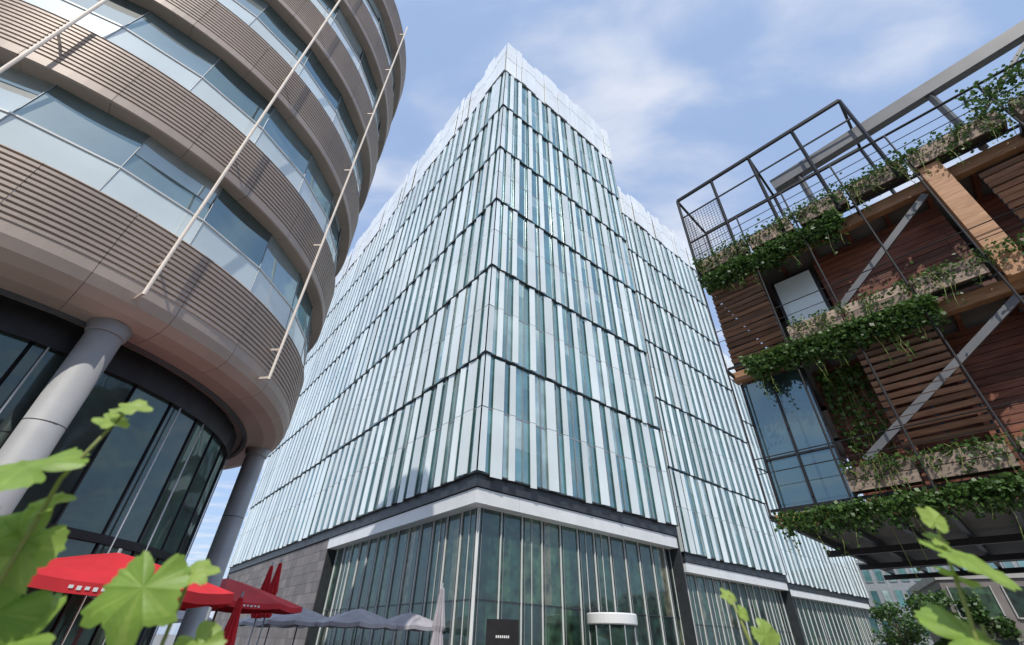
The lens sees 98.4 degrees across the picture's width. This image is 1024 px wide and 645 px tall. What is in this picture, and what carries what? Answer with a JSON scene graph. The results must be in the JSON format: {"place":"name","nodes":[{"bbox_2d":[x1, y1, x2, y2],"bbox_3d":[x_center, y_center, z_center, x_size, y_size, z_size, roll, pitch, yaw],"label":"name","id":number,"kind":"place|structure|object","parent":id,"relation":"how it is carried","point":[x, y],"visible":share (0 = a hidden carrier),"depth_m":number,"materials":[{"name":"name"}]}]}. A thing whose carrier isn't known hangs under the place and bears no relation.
{"place":"outdoors","nodes":[
{"label":"outdoors","id":0,"kind":"place"},
{"bbox_2d":[150,634,175,644],"bbox_3d":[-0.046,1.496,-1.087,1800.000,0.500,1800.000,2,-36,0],"label":"ground","id":1,"kind":"structure","parent":0,"point":[170,639],"depth_m":132.76,"materials":[{"name":"grey concrete"}]},
{"bbox_2d":[0,399,227,644],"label":"grape vine","id":2,"kind":"object","parent":1,"relation":"on","point":[131,601],"visible":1,"depth_m":0.57,"materials":[{"name":"green plant"}]},
{"bbox_2d":[0,295,235,644],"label":"ground floor glazing","id":3,"kind":"structure","parent":1,"relation":"on","point":[142,482],"depth_m":8.97,"materials":[{"name":"black glass"}]},
{"bbox_2d":[27,548,234,644],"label":"red parasol","id":4,"kind":"object","parent":1,"relation":"on","point":[90,575],"visible":0.53,"depth_m":6.68,"materials":[{"name":"fabric"}]},
{"bbox_2d":[0,317,270,644],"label":"columns","id":5,"kind":"structure","parent":1,"relation":"on","point":[43,424],"depth_m":8.07,"materials":[{"name":"metal"}]},
{"bbox_2d":[0,288,246,459],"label":"soffit","id":6,"kind":"structure","parent":5,"relation":"on","point":[240,430],"depth_m":10.02,"materials":[{"name":"metal"}]},
{"bbox_2d":[0,0,405,469],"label":"ribbed bands","id":7,"kind":"object","parent":6,"relation":"on","point":[61,232],"visible":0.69,"depth_m":10.37,"materials":[{"name":"beige metal"}]},
{"bbox_2d":[0,0,394,399],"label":"window bands","id":8,"kind":"object","parent":7,"relation":"attached to","point":[88,143],"depth_m":11.07,"materials":[{"name":"blue glass"}]},
{"bbox_2d":[0,0,407,379],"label":"facade rods","id":9,"kind":"object","parent":7,"relation":"on","point":[163,263],"visible":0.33,"depth_m":11.14,"materials":[{"name":"paint"}]},
{"bbox_2d":[189,7,396,134],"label":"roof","id":10,"kind":"structure","parent":7,"relation":"on","point":[320,62],"depth_m":24.80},
{"bbox_2d":[174,610,212,622],"bbox_3d":[-16.469,14.939,20.920,3.256,2.810,3.256,-29,-46,35],"label":"grey parasol","id":11,"kind":"object","parent":1,"relation":"on","point":[180,614],"visible":0.07,"depth_m":20.73,"materials":[{"name":"fabric"}]},
{"bbox_2d":[223,591,243,644],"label":"closed parasol","id":12,"kind":"object","parent":1,"relation":"on","point":[230,631],"visible":0.95,"depth_m":11.90,"materials":[{"name":"red fabric"}]},
{"bbox_2d":[179,576,302,621],"bbox_3d":[-9.610,9.873,13.999,4.614,3.210,4.614,2,-36,0],"label":"red parasol","id":13,"kind":"object","parent":1,"relation":"on","point":[256,600],"visible":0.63,"depth_m":14.22,"materials":[{"name":"fabric"}]},
{"bbox_2d":[247,562,273,644],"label":"closed parasol","id":14,"kind":"object","parent":1,"relation":"on","point":[266,584],"visible":0.58,"depth_m":19.25,"materials":[{"name":"red fabric"}]},
{"bbox_2d":[256,559,282,644],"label":"closed parasol","id":15,"kind":"object","parent":1,"relation":"on","point":[273,587],"visible":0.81,"depth_m":18.36,"materials":[{"name":"red fabric"}]},
{"bbox_2d":[238,613,304,644],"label":"grey parasol","id":16,"kind":"object","parent":1,"relation":"on","point":[248,621],"visible":0.19,"depth_m":22.91,"materials":[{"name":"fabric"}]},
{"bbox_2d":[255,606,335,644],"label":"grey parasol","id":17,"kind":"object","parent":1,"relation":"on","point":[305,617],"visible":0.66,"depth_m":19.74,"materials":[{"name":"fabric"}]},
{"bbox_2d":[315,607,397,644],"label":"grey parasol","id":18,"kind":"object","parent":1,"relation":"on","point":[361,618],"visible":1,"depth_m":19.46,"materials":[{"name":"fabric"}]},
{"bbox_2d":[373,611,445,644],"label":"grey parasol","id":19,"kind":"object","parent":1,"relation":"on","point":[410,621],"visible":0.83,"depth_m":21.04,"materials":[{"name":"fabric"}]},
{"bbox_2d":[430,583,444,644],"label":"closed parasol","id":20,"kind":"object","parent":1,"relation":"on","point":[438,625],"visible":1,"depth_m":14.14,"materials":[{"name":"grey fabric"}]},
{"bbox_2d":[212,43,696,644],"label":"office tower","id":21,"kind":"structure","parent":1,"relation":"on","point":[474,427],"depth_m":34.32,"materials":[{"name":"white glass"}]},
{"bbox_2d":[486,619,518,644],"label":"menu totem sign","id":22,"kind":"object","parent":1,"relation":"on","point":[502,631],"visible":1,"depth_m":12.20,"materials":[{"name":"black metal"}]},
{"bbox_2d":[589,624,637,644],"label":"glass drum","id":23,"kind":"object","parent":1,"relation":"on","point":[611,634],"visible":0.89,"depth_m":22.75,"materials":[{"name":"green glass"}]},
{"bbox_2d":[587,612,637,625],"bbox_3d":[5.406,16.069,23.927,2.680,0.510,2.680,2,-36,0],"label":"canopy ring","id":24,"kind":"object","parent":23,"relation":"on","point":[611,618],"visible":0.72,"depth_m":23.01,"materials":[{"name":"white metal"}]},
{"bbox_2d":[720,352,876,644],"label":"office tower","id":25,"kind":"structure","parent":1,"relation":"on","point":[830,596],"depth_m":64.59,"materials":[{"name":"white glass"}]},
{"bbox_2d":[720,506,1022,644],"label":"grape vine","id":26,"kind":"object","parent":1,"relation":"on","point":[938,620],"visible":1,"depth_m":0.66,"materials":[{"name":"leaf"},{"name":"stem"}]},
{"bbox_2d":[868,601,931,644],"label":"tree","id":27,"kind":"object","parent":1,"relation":"on","point":[888,616],"visible":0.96,"depth_m":45.36,"materials":[{"name":"green plant"}]},
{"bbox_2d":[903,587,968,644],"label":"tree","id":28,"kind":"object","parent":1,"relation":"on","point":[933,599],"visible":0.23,"depth_m":30.58,"materials":[{"name":"green plant"}]},
{"bbox_2d":[854,560,1023,644],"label":"glass office building","id":29,"kind":"structure","parent":1,"relation":"on","point":[880,589],"depth_m":70.50,"materials":[{"name":"grey metal"}]},
{"bbox_2d":[861,561,1023,644],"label":"windows","id":30,"kind":"structure","parent":29,"relation":"in","point":[899,595],"depth_m":70.27,"materials":[{"name":"blue glass"}]},
{"bbox_2d":[908,573,1023,644],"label":"stone building","id":31,"kind":"structure","parent":1,"relation":"on","point":[996,598],"depth_m":30.97,"materials":[{"name":"concrete"}]},
{"bbox_2d":[916,585,1023,644],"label":"windows","id":32,"kind":"structure","parent":31,"relation":"in","point":[987,596],"depth_m":30.74,"materials":[{"name":"grey glass"}]},
{"bbox_2d":[918,161,1023,309],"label":"posts","id":33,"kind":"object","parent":1,"relation":"on","point":[965,209],"visible":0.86,"depth_m":8.27,"materials":[{"name":"wood"}]},
{"bbox_2d":[707,121,1023,579],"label":"floor beams","id":34,"kind":"structure","parent":33,"relation":"on","point":[987,539],"depth_m":9.34,"materials":[{"name":"brown wood"}]},
{"bbox_2d":[718,267,859,513],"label":"glazing","id":35,"kind":"structure","parent":34,"relation":"attached to","point":[787,421],"depth_m":9.34,"materials":[{"name":"blue glass"}]},
{"bbox_2d":[676,20,1023,277],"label":"roof terrace frame","id":36,"kind":"object","parent":34,"relation":"on","point":[1000,45],"visible":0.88,"depth_m":10.76,"materials":[{"name":"black metal"}]},
{"bbox_2d":[688,84,1023,522],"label":"steelwork","id":37,"kind":"object","parent":34,"relation":"attached to","point":[991,325],"visible":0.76,"depth_m":8.14,"materials":[{"name":"metal"}]},
{"bbox_2d":[698,96,1023,495],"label":"planter boxes","id":38,"kind":"object","parent":37,"relation":"attached to","point":[951,469],"visible":0.72,"depth_m":8.38,"materials":[{"name":"brown wood"}]},
{"bbox_2d":[695,206,850,297],"bbox_3d":[6.327,-1.413,10.777,1.060,1.175,3.414,30,-44,-33],"label":"hanging vine","id":39,"kind":"object","parent":38,"relation":"hanging from","point":[767,257],"visible":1,"depth_m":10.66,"materials":[{"name":"green plant"}]},
{"bbox_2d":[737,293,950,399],"bbox_3d":[6.555,0.625,8.909,3.583,1.224,1.019,-29,-46,35],"label":"hanging vine","id":40,"kind":"object","parent":38,"relation":"hanging from","point":[896,319],"visible":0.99,"depth_m":8.76,"materials":[{"name":"green plant"}]},
{"bbox_2d":[692,86,1023,289],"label":"hanging vine","id":41,"kind":"object","parent":38,"relation":"hanging from","point":[871,171],"visible":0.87,"depth_m":9.61,"materials":[{"name":"green plant"}]},
{"bbox_2d":[786,227,1023,346],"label":"hanging vine","id":42,"kind":"object","parent":38,"relation":"hanging from","point":[985,251],"visible":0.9,"depth_m":8.19,"materials":[{"name":"green plant"}]},
{"bbox_2d":[838,428,1023,501],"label":"hanging vine","id":43,"kind":"object","parent":38,"relation":"hanging from","point":[973,440],"visible":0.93,"depth_m":7.08,"materials":[{"name":"green plant"}]},
{"bbox_2d":[954,54,1023,138],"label":"climbing vine","id":44,"kind":"object","parent":37,"relation":"attached to","point":[1018,68],"visible":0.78,"depth_m":8.80,"materials":[{"name":"green plant"}]},
{"bbox_2d":[711,153,1023,500],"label":"timber cladding","id":45,"kind":"structure","parent":34,"relation":"attached to","point":[993,364],"depth_m":8.59,"materials":[{"name":"brown wood"}]},
{"bbox_2d":[814,361,927,578],"bbox_3d":[6.904,2.572,8.286,0.934,3.959,0.990,27,-43,-30],"label":"climbing vine","id":46,"kind":"object","parent":45,"relation":"attached to","point":[850,373],"visible":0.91,"depth_m":8.92,"materials":[{"name":"green plant"}]},
{"bbox_2d":[773,468,1023,556],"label":"hanging vine","id":47,"kind":"object","parent":34,"relation":"hanging from","point":[1009,490],"visible":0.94,"depth_m":7.15,"materials":[{"name":"green plant"}]},
{"bbox_2d":[955,590,1023,641],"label":"tree","id":48,"kind":"object","parent":1,"relation":"on","point":[1005,627],"visible":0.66,"depth_m":30.13,"materials":[{"name":"green plant"}]},
{"bbox_2d":[4,0,1023,634],"label":"sky","id":49,"kind":"structure","parent":0,"point":[682,91],"materials":[{"name":"blue"}]},
{"bbox_2d":[617,186,805,644],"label":"office tower","id":50,"kind":"structure","parent":0,"point":[726,536],"depth_m":49.88,"materials":[{"name":"white glass"}]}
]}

